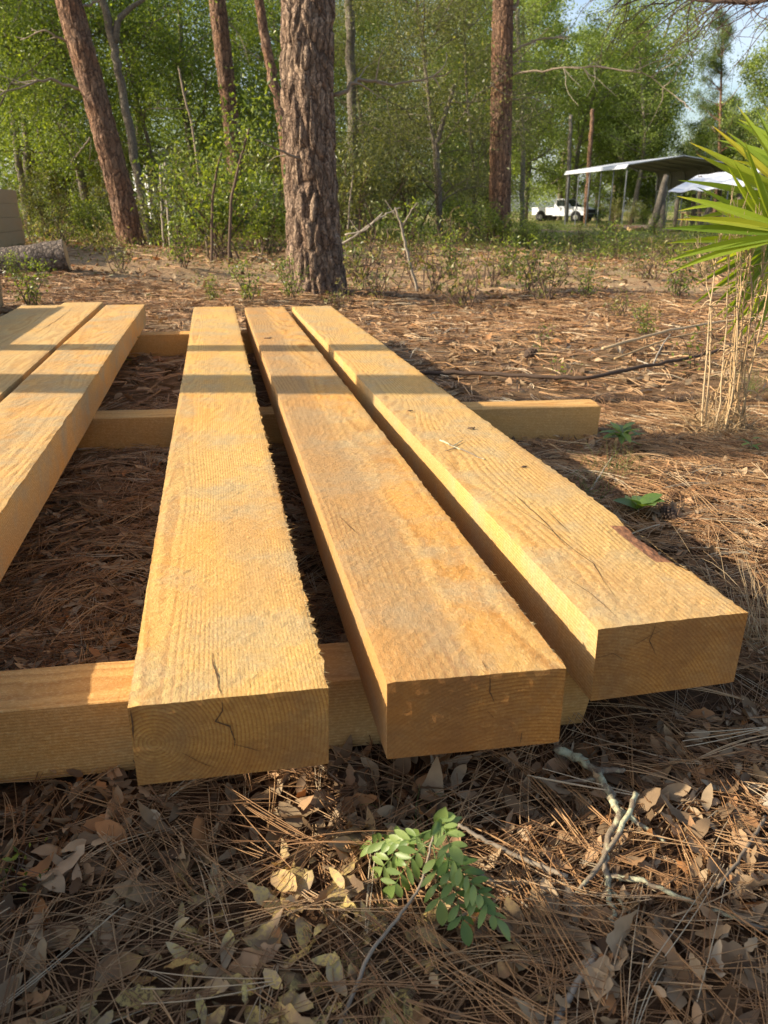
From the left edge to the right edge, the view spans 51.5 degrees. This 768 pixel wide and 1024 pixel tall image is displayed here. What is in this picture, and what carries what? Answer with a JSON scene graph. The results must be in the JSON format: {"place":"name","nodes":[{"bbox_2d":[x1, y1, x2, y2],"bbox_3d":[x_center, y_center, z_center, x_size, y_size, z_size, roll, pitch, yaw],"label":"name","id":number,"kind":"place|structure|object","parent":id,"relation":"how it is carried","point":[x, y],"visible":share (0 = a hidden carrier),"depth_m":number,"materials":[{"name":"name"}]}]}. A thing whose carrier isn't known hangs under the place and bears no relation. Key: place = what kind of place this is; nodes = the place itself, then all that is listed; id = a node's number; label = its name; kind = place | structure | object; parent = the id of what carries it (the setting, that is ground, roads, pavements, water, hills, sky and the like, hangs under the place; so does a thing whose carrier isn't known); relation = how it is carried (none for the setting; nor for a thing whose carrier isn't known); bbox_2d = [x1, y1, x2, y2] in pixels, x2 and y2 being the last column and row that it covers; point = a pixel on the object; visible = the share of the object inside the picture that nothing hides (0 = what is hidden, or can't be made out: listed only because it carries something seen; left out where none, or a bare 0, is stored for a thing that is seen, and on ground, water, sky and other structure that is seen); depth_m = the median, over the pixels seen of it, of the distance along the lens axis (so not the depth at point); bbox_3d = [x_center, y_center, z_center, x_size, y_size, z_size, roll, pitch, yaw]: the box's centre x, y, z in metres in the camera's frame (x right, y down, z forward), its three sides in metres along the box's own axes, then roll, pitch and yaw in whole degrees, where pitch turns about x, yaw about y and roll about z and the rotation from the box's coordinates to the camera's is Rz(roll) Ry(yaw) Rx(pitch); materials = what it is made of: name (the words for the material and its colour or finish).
{"place":"outdoors","nodes":[
{"label":"outdoors","id":0,"kind":"place"},
{"bbox_2d":[0,210,767,1023],"bbox_3d":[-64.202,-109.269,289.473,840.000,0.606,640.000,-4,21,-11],"label":"ground","id":1,"kind":"structure","parent":0,"point":[20,790],"depth_m":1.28,"materials":[{"name":"brown plant"}]},
{"bbox_2d":[0,0,49,235],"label":"slim tree","id":2,"kind":"object","parent":1,"relation":"on","point":[18,164],"visible":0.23,"depth_m":20.13,"materials":[{"name":"plant"}]},
{"bbox_2d":[2,252,56,305],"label":"plant","id":3,"kind":"object","parent":1,"relation":"on","point":[40,268],"visible":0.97,"depth_m":6.61,"materials":[{"name":"green plant"}]},
{"bbox_2d":[0,239,70,274],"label":"fallen log","id":4,"kind":"object","parent":1,"relation":"on","point":[47,251],"visible":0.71,"depth_m":8.51,"materials":[{"name":"grey wood"}]},
{"bbox_2d":[1,167,92,239],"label":"shrub","id":5,"kind":"object","parent":1,"relation":"on","point":[37,200],"visible":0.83,"depth_m":16.57,"materials":[{"name":"green plant"}]},
{"bbox_2d":[0,0,117,207],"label":"broadleaf tree","id":6,"kind":"object","parent":1,"relation":"on","point":[12,94],"visible":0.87,"depth_m":14.95,"materials":[{"name":"green plant"}]},
{"bbox_2d":[13,150,106,229],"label":"shrub","id":7,"kind":"object","parent":1,"relation":"on","point":[56,183],"visible":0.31,"depth_m":21.78,"materials":[{"name":"green plant"}]},
{"bbox_2d":[0,0,146,246],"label":"pine tree","id":8,"kind":"object","parent":1,"relation":"on","point":[78,41],"visible":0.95,"depth_m":13.55,"materials":[{"name":"orange plant"}]},
{"bbox_2d":[0,0,146,233],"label":"broadleaf tree","id":9,"kind":"object","parent":1,"relation":"on","point":[25,157],"visible":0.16,"depth_m":20.98,"materials":[{"name":"green plant"}]},
{"bbox_2d":[0,0,147,232],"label":"broadleaf tree","id":10,"kind":"object","parent":1,"relation":"on","point":[37,130],"visible":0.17,"depth_m":21.08,"materials":[{"name":"green plant"}]},
{"bbox_2d":[68,197,111,242],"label":"shrub","id":11,"kind":"object","parent":1,"relation":"on","point":[89,220],"visible":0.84,"depth_m":16.36,"materials":[{"name":"green plant"}]},
{"bbox_2d":[0,0,183,230],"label":"broadleaf tree","id":12,"kind":"object","parent":1,"relation":"on","point":[72,148],"visible":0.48,"depth_m":19.34,"materials":[{"name":"green plant"}]},
{"bbox_2d":[72,135,163,231],"bbox_3d":[-7.104,-8.594,20.895,2.633,2.386,2.248,0,21,0],"label":"shrub","id":13,"kind":"object","parent":1,"relation":"on","point":[104,196],"visible":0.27,"depth_m":20.88,"materials":[{"name":"green plant"}]},
{"bbox_2d":[21,0,235,216],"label":"broadleaf tree","id":14,"kind":"object","parent":1,"relation":"on","point":[135,98],"visible":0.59,"depth_m":19.52,"materials":[{"name":"green plant"}]},
{"bbox_2d":[48,0,220,245],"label":"slim tree","id":15,"kind":"object","parent":1,"relation":"on","point":[112,31],"visible":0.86,"depth_m":14.88,"materials":[{"name":"grey plant"}]},
{"bbox_2d":[49,0,239,222],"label":"broadleaf tree","id":16,"kind":"object","parent":1,"relation":"on","point":[141,137],"visible":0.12,"depth_m":28.21,"materials":[{"name":"green plant"}]},
{"bbox_2d":[83,0,270,218],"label":"broadleaf tree","id":17,"kind":"object","parent":1,"relation":"on","point":[187,124],"visible":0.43,"depth_m":23.31,"materials":[{"name":"green plant"}]},
{"bbox_2d":[132,137,228,245],"bbox_3d":[-3.873,-6.033,15.258,1.874,1.988,2.194,6,22,16],"label":"shrub","id":18,"kind":"object","parent":1,"relation":"on","point":[168,183],"visible":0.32,"depth_m":15.07,"materials":[{"name":"green plant"}]},
{"bbox_2d":[155,211,213,267],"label":"plant","id":19,"kind":"object","parent":1,"relation":"on","point":[181,258],"visible":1,"depth_m":9.98,"materials":[{"name":"green plant"}]},
{"bbox_2d":[128,330,253,356],"bbox_3d":[-1.485,-1.033,4.902,2.306,0.133,0.129,-4,21,-10],"label":"bearer","id":20,"kind":"object","parent":1,"relation":"on","point":[173,343],"visible":0.15,"depth_m":4.87,"materials":[{"name":"beige wood"}]},
{"bbox_2d":[0,305,58,344],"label":"timber","id":21,"kind":"object","parent":20,"relation":"on","point":[16,321],"visible":0.5,"depth_m":4.59,"materials":[{"name":"brown wood"}]},
{"bbox_2d":[0,302,103,401],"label":"timber","id":22,"kind":"object","parent":20,"relation":"on","point":[26,352],"visible":0.7,"depth_m":3.80,"materials":[{"name":"brown wood"}]},
{"bbox_2d":[0,304,145,581],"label":"timber","id":23,"kind":"object","parent":20,"relation":"on","point":[49,406],"visible":1,"depth_m":2.54,"materials":[{"name":"brown wood"}]},
{"bbox_2d":[131,135,282,257],"bbox_3d":[-2.783,-4.866,12.447,1.764,1.879,2.931,5,21,13],"label":"shrub","id":24,"kind":"object","parent":1,"relation":"on","point":[194,194],"visible":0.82,"depth_m":12.49,"materials":[{"name":"green plant"}]},
{"bbox_2d":[140,81,276,260],"bbox_3d":[-2.325,-4.742,11.338,1.868,2.407,1.807,15,25,34],"label":"slim tree","id":25,"kind":"object","parent":1,"relation":"on","point":[221,154],"visible":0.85,"depth_m":11.27,"materials":[{"name":"green plant"}]},
{"bbox_2d":[139,0,280,210],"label":"broadleaf tree","id":26,"kind":"object","parent":1,"relation":"on","point":[231,33],"visible":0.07,"depth_m":28.20,"materials":[{"name":"green plant"}]},
{"bbox_2d":[208,0,249,237],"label":"pine tree","id":27,"kind":"object","parent":1,"relation":"on","point":[221,37],"visible":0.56,"depth_m":17.27,"materials":[{"name":"orange plant"}]},
{"bbox_2d":[175,30,283,264],"bbox_3d":[-1.876,-4.819,10.896,1.903,2.839,1.879,-4,21,-11],"label":"slim tree","id":28,"kind":"object","parent":1,"relation":"on","point":[243,145],"visible":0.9,"depth_m":10.72,"materials":[{"name":"green plant"}]},
{"bbox_2d":[222,254,267,302],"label":"plant","id":29,"kind":"object","parent":1,"relation":"on","point":[246,287],"visible":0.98,"depth_m":6.99,"materials":[{"name":"green plant"}]},
{"bbox_2d":[229,156,285,256],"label":"shrub","id":30,"kind":"object","parent":1,"relation":"on","point":[266,222],"visible":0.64,"depth_m":13.79,"materials":[{"name":"green plant"}]},
{"bbox_2d":[254,0,285,206],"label":"slim tree","id":31,"kind":"object","parent":1,"relation":"on","point":[266,48],"visible":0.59,"depth_m":13.07,"materials":[{"name":"orange wood"}]},
{"bbox_2d":[172,0,398,185],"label":"broadleaf tree","id":32,"kind":"object","parent":1,"relation":"on","point":[246,62],"visible":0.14,"depth_m":26.83,"materials":[{"name":"green plant"}]},
{"bbox_2d":[197,0,379,225],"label":"broadleaf tree","id":33,"kind":"object","parent":1,"relation":"on","point":[269,16],"visible":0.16,"depth_m":21.29,"materials":[{"name":"green plant"}]},
{"bbox_2d":[269,253,309,298],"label":"plant","id":34,"kind":"object","parent":1,"relation":"on","point":[289,285],"visible":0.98,"depth_m":7.33,"materials":[{"name":"green plant"}]},
{"bbox_2d":[0,642,588,781],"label":"bearer","id":35,"kind":"object","parent":1,"relation":"on","point":[60,720],"visible":0.3,"depth_m":1.26,"materials":[{"name":"brown wood"}]},
{"bbox_2d":[127,306,331,784],"bbox_3d":[-0.634,-0.488,3.109,0.288,0.127,4.503,-4,21,-11],"label":"timber","id":36,"kind":"object","parent":35,"relation":"on","point":[228,678],"visible":1,"depth_m":1.25,"materials":[{"name":"yellow wood"}]},
{"bbox_2d":[245,307,565,758],"bbox_3d":[-0.311,-0.493,3.131,0.277,0.129,4.439,-4,21,-11],"label":"timber","id":37,"kind":"object","parent":35,"relation":"on","point":[452,651],"visible":0.99,"depth_m":1.34,"materials":[{"name":"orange wood"}]},
{"bbox_2d":[76,399,600,453],"bbox_3d":[-0.680,-0.316,3.020,3.068,0.133,0.129,-2,21,-6],"label":"bearer","id":38,"kind":"object","parent":1,"relation":"on","point":[120,429],"visible":0.3,"depth_m":3.06,"materials":[{"name":"brown wood"}]},
{"bbox_2d":[292,306,750,700],"bbox_3d":[-0.002,-0.526,3.217,0.280,0.132,4.330,-4,21,-11],"label":"timber","id":39,"kind":"object","parent":38,"relation":"on","point":[607,601],"visible":0.94,"depth_m":1.52,"materials":[{"name":"beige wood"}]},
{"bbox_2d":[253,0,452,215],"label":"broadleaf tree","id":40,"kind":"object","parent":1,"relation":"on","point":[375,34],"visible":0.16,"depth_m":27.00,"materials":[{"name":"green plant"}]},
{"bbox_2d":[256,0,452,296],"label":"pine tree","id":41,"kind":"object","parent":1,"relation":"on","point":[314,242],"visible":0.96,"depth_m":7.42,"materials":[{"name":"brown plant"}]},
{"bbox_2d":[340,0,369,234],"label":"slim tree","id":42,"kind":"object","parent":1,"relation":"on","point":[351,69],"visible":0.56,"depth_m":18.46,"materials":[{"name":"plant"}]},
{"bbox_2d":[260,0,461,235],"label":"broadleaf tree","id":43,"kind":"object","parent":1,"relation":"on","point":[358,50],"visible":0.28,"depth_m":19.02,"materials":[{"name":"green plant"}]},
{"bbox_2d":[336,141,386,233],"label":"shrub","id":44,"kind":"object","parent":1,"relation":"on","point":[341,210],"visible":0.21,"depth_m":17.49,"materials":[{"name":"green plant"}]},
{"bbox_2d":[343,214,401,284],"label":"plant","id":45,"kind":"object","parent":1,"relation":"on","point":[354,266],"visible":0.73,"depth_m":9.48,"materials":[{"name":"green plant"}]},
{"bbox_2d":[12,210,747,306],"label":"weeds","id":46,"kind":"object","parent":1,"relation":"on","point":[222,264],"visible":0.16,"depth_m":12.76,"materials":[{"name":"green plant"}]},
{"bbox_2d":[0,0,760,229],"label":"distant woods","id":47,"kind":"object","parent":1,"relation":"on","point":[383,219],"visible":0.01,"depth_m":44.24,"materials":[{"name":"green plant"}]},
{"bbox_2d":[335,130,427,241],"bbox_3d":[-0.509,-6.324,15.559,2.061,2.187,2.413,-17,27,-38],"label":"shrub","id":48,"kind":"object","parent":1,"relation":"on","point":[360,192],"visible":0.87,"depth_m":15.41,"materials":[{"name":"green plant"}]},
{"bbox_2d":[353,249,411,300],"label":"plant","id":49,"kind":"object","parent":1,"relation":"on","point":[376,283],"visible":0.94,"depth_m":7.74,"materials":[{"name":"green plant"}]},
{"bbox_2d":[0,221,767,1023],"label":"pine straw","id":50,"kind":"object","parent":1,"relation":"on","point":[640,419],"visible":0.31,"depth_m":1.32,"materials":[{"name":"brown plant"}]},
{"bbox_2d":[19,202,751,264],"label":"undergrowth","id":51,"kind":"object","parent":1,"relation":"on","point":[647,243],"visible":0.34,"depth_m":17.24,"materials":[{"name":"green plant"}]},
{"bbox_2d":[371,193,441,255],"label":"plant","id":52,"kind":"object","parent":1,"relation":"on","point":[414,221],"visible":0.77,"depth_m":13.44,"materials":[{"name":"green plant"}]},
{"bbox_2d":[335,0,489,229],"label":"broadleaf tree","id":53,"kind":"object","parent":1,"relation":"on","point":[430,67],"visible":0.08,"depth_m":30.35,"materials":[{"name":"green plant"}]},
{"bbox_2d":[362,128,465,238],"bbox_3d":[0.359,-6.751,16.539,2.155,2.287,2.523,-9,22,-22],"label":"shrub","id":54,"kind":"object","parent":1,"relation":"on","point":[402,191],"visible":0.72,"depth_m":16.36,"materials":[{"name":"green plant"}]},
{"bbox_2d":[337,807,510,1023],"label":"sapling","id":55,"kind":"object","parent":1,"relation":"on","point":[399,840],"visible":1,"depth_m":0.99,"materials":[{"name":"green plant"}]},
{"bbox_2d":[386,231,464,293],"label":"plant","id":56,"kind":"object","parent":1,"relation":"on","point":[438,277],"visible":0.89,"depth_m":8.77,"materials":[{"name":"green plant"}]},
{"bbox_2d":[349,0,528,241],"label":"slim tree","id":57,"kind":"object","parent":1,"relation":"on","point":[436,142],"visible":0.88,"depth_m":16.05,"materials":[{"name":"green plant"}]},
{"bbox_2d":[424,225,477,275],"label":"plant","id":58,"kind":"object","parent":1,"relation":"on","point":[453,267],"visible":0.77,"depth_m":10.57,"materials":[{"name":"green plant"}]},
{"bbox_2d":[431,254,489,309],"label":"plant","id":59,"kind":"object","parent":1,"relation":"on","point":[466,286],"visible":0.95,"depth_m":7.71,"materials":[{"name":"green plant"}]},
{"bbox_2d":[334,0,588,238],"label":"broadleaf tree","id":60,"kind":"object","parent":1,"relation":"on","point":[423,39],"visible":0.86,"depth_m":16.93,"materials":[{"name":"green plant"}]},
{"bbox_2d":[432,192,490,243],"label":"shrub","id":61,"kind":"object","parent":1,"relation":"on","point":[449,211],"visible":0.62,"depth_m":16.30,"materials":[{"name":"green plant"}]},
{"bbox_2d":[411,45,518,221],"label":"broadleaf tree","id":62,"kind":"object","parent":1,"relation":"on","point":[482,165],"visible":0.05,"depth_m":40.74,"materials":[{"name":"green plant"}]},
{"bbox_2d":[364,0,581,232],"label":"broadleaf tree","id":63,"kind":"object","parent":1,"relation":"on","point":[523,123],"visible":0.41,"depth_m":23.27,"materials":[{"name":"green plant"}]},
{"bbox_2d":[398,0,549,210],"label":"broadleaf tree","id":64,"kind":"object","parent":1,"relation":"on","point":[531,189],"visible":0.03,"depth_m":53.69,"materials":[{"name":"green plant"}]},
{"bbox_2d":[434,155,523,239],"bbox_3d":[2.607,-8.212,20.999,2.413,2.187,2.061,-2,21,-5],"label":"shrub","id":65,"kind":"object","parent":1,"relation":"on","point":[483,197],"visible":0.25,"depth_m":20.93,"materials":[{"name":"green plant"}]},
{"bbox_2d":[410,0,561,232],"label":"broadleaf tree","id":66,"kind":"object","parent":1,"relation":"on","point":[488,97],"visible":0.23,"depth_m":25.58,"materials":[{"name":"green plant"}]},
{"bbox_2d":[452,233,520,287],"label":"plant","id":67,"kind":"object","parent":1,"relation":"on","point":[494,277],"visible":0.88,"depth_m":9.63,"materials":[{"name":"green plant"}]},
{"bbox_2d":[451,195,533,247],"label":"shrub","id":68,"kind":"object","parent":1,"relation":"on","point":[495,228],"visible":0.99,"depth_m":15.37,"materials":[{"name":"green plant"}]},
{"bbox_2d":[457,823,567,878],"bbox_3d":[0.179,0.473,1.116,0.163,0.028,0.010,11,23,26],"label":"stick","id":69,"kind":"object","parent":1,"relation":"on","point":[510,852],"visible":0.99,"depth_m":1.12,"materials":[{"name":"grey wood"}]},
{"bbox_2d":[487,230,557,293],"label":"plant","id":70,"kind":"object","parent":1,"relation":"on","point":[528,284],"visible":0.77,"depth_m":8.56,"materials":[{"name":"green plant"}]},
{"bbox_2d":[512,212,541,249],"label":"shrub","id":71,"kind":"object","parent":1,"relation":"on","point":[523,234],"visible":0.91,"depth_m":15.67,"materials":[{"name":"green plant"}]},
{"bbox_2d":[478,0,598,199],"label":"broadleaf tree","id":72,"kind":"object","parent":1,"relation":"on","point":[559,24],"visible":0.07,"depth_m":60.91,"materials":[{"name":"green plant"}]},
{"bbox_2d":[470,0,613,220],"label":"broadleaf tree","id":73,"kind":"object","parent":1,"relation":"on","point":[563,49],"visible":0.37,"depth_m":57.41,"materials":[{"name":"green plant"}]},
{"bbox_2d":[513,240,575,301],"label":"plant","id":74,"kind":"object","parent":1,"relation":"on","point":[542,284],"visible":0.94,"depth_m":7.95,"materials":[{"name":"green plant"}]},
{"bbox_2d":[532,199,596,221],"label":"pickup truck","id":75,"kind":"object","parent":1,"relation":"on","point":[547,213],"visible":0.77,"depth_m":60.21,"materials":[{"name":"white paint"}]},
{"bbox_2d":[529,18,619,219],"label":"broadleaf tree","id":76,"kind":"object","parent":1,"relation":"on","point":[559,196],"visible":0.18,"depth_m":67.72,"materials":[{"name":"green plant"}]},
{"bbox_2d":[420,344,731,379],"bbox_3d":[1.195,-0.802,4.334,1.981,0.097,0.408,-6,22,-15],"label":"stick","id":77,"kind":"object","parent":1,"relation":"on","point":[484,373],"visible":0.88,"depth_m":4.24,"materials":[{"name":"brown wood"}]},
{"bbox_2d":[486,0,702,245],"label":"pine tree","id":78,"kind":"object","parent":1,"relation":"on","point":[501,157],"visible":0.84,"depth_m":16.22,"materials":[{"name":"orange plant"}]},
{"bbox_2d":[531,0,672,221],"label":"broadleaf tree","id":79,"kind":"object","parent":1,"relation":"on","point":[606,61],"visible":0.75,"depth_m":56.34,"materials":[{"name":"green plant"}]},
{"bbox_2d":[554,20,688,220],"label":"broadleaf tree","id":80,"kind":"object","parent":1,"relation":"on","point":[597,183],"visible":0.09,"depth_m":65.94,"materials":[{"name":"green plant"}]},
{"bbox_2d":[511,219,731,245],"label":"grass","id":81,"kind":"structure","parent":1,"relation":"on","point":[591,223],"depth_m":39.29,"materials":[{"name":"green plant"}]},
{"bbox_2d":[580,85,665,221],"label":"broadleaf tree","id":82,"kind":"object","parent":1,"relation":"on","point":[621,181],"visible":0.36,"depth_m":60.73,"materials":[{"name":"green plant"}]},
{"bbox_2d":[613,493,664,517],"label":"seedling","id":83,"kind":"object","parent":1,"relation":"on","point":[647,499],"visible":0.96,"depth_m":2.35,"materials":[{"name":"green plant"}]},
{"bbox_2d":[565,0,724,219],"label":"broadleaf tree","id":84,"kind":"object","parent":1,"relation":"on","point":[678,50],"visible":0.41,"depth_m":59.50,"materials":[{"name":"green plant"}]},
{"bbox_2d":[564,155,728,225],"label":"carport","id":85,"kind":"object","parent":1,"relation":"on","point":[676,169],"visible":0.75,"depth_m":45.82,"materials":[{"name":"grey metal"}]},
{"bbox_2d":[594,0,702,222],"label":"broadleaf tree","id":86,"kind":"object","parent":1,"relation":"on","point":[644,110],"visible":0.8,"depth_m":55.95,"materials":[{"name":"green plant"}]},
{"bbox_2d":[619,95,688,217],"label":"broadleaf tree","id":87,"kind":"object","parent":1,"relation":"on","point":[649,203],"visible":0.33,"depth_m":58.87,"materials":[{"name":"green plant"}]},
{"bbox_2d":[552,745,763,931],"bbox_3d":[0.341,0.447,1.156,0.211,0.063,0.384,-4,21,-11],"label":"lichened branch","id":88,"kind":"object","parent":1,"relation":"on","point":[619,821],"visible":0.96,"depth_m":1.13,"materials":[{"name":"grey plant"}]},
{"bbox_2d":[640,239,712,297],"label":"plant","id":89,"kind":"object","parent":1,"relation":"on","point":[680,280],"visible":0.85,"depth_m":7.97,"materials":[{"name":"green plant"}]},
{"bbox_2d":[667,114,717,215],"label":"broadleaf tree","id":90,"kind":"object","parent":1,"relation":"on","point":[695,125],"visible":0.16,"depth_m":62.50,"materials":[{"name":"green plant"}]},
{"bbox_2d":[651,211,758,439],"bbox_3d":[1.340,-0.670,3.137,0.406,0.990,0.585,15,25,34],"label":"dry grass clump","id":91,"kind":"object","parent":1,"relation":"on","point":[702,421],"visible":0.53,"depth_m":3.16,"materials":[{"name":"plant"}]},
{"bbox_2d":[657,526,767,657],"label":"grass tuft","id":92,"kind":"object","parent":1,"relation":"on","point":[756,630],"visible":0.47,"depth_m":1.65,"materials":[{"name":"plant"}]},
{"bbox_2d":[669,168,759,232],"bbox_3d":[14.079,-13.099,33.309,2.937,2.691,6.531,13,24,30],"label":"tarp shelter","id":93,"kind":"object","parent":1,"relation":"on","point":[723,177],"visible":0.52,"depth_m":32.43,"materials":[{"name":"white fabric"}]},
{"bbox_2d":[662,106,767,345],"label":"palmetto","id":94,"kind":"object","parent":1,"relation":"on","point":[752,222],"visible":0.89,"depth_m":3.12,"materials":[{"name":"green plant"}]},
{"bbox_2d":[683,92,753,216],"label":"broadleaf tree","id":95,"kind":"object","parent":1,"relation":"on","point":[707,136],"visible":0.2,"depth_m":56.39,"materials":[{"name":"green plant"}]},
{"bbox_2d":[679,6,760,216],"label":"pine tree","id":96,"kind":"object","parent":1,"relation":"on","point":[714,65],"visible":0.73,"depth_m":51.60,"materials":[{"name":"green plant"}]},
{"bbox_2d":[674,182,767,441],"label":"dry grass clump","id":97,"kind":"object","parent":1,"relation":"on","point":[737,342],"visible":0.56,"depth_m":3.13,"materials":[{"name":"plant"}]},
{"bbox_2d":[687,18,767,199],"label":"broadleaf tree","id":98,"kind":"object","parent":1,"relation":"on","point":[760,62],"visible":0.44,"depth_m":50.69,"materials":[{"name":"green plant"}]},
{"bbox_2d":[0,0,767,211],"label":"sky","id":99,"kind":"structure","parent":0,"point":[748,31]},
{"bbox_2d":[536,0,767,100],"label":"overhanging limb","id":100,"kind":"object","parent":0,"point":[736,2],"visible":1,"depth_m":7.36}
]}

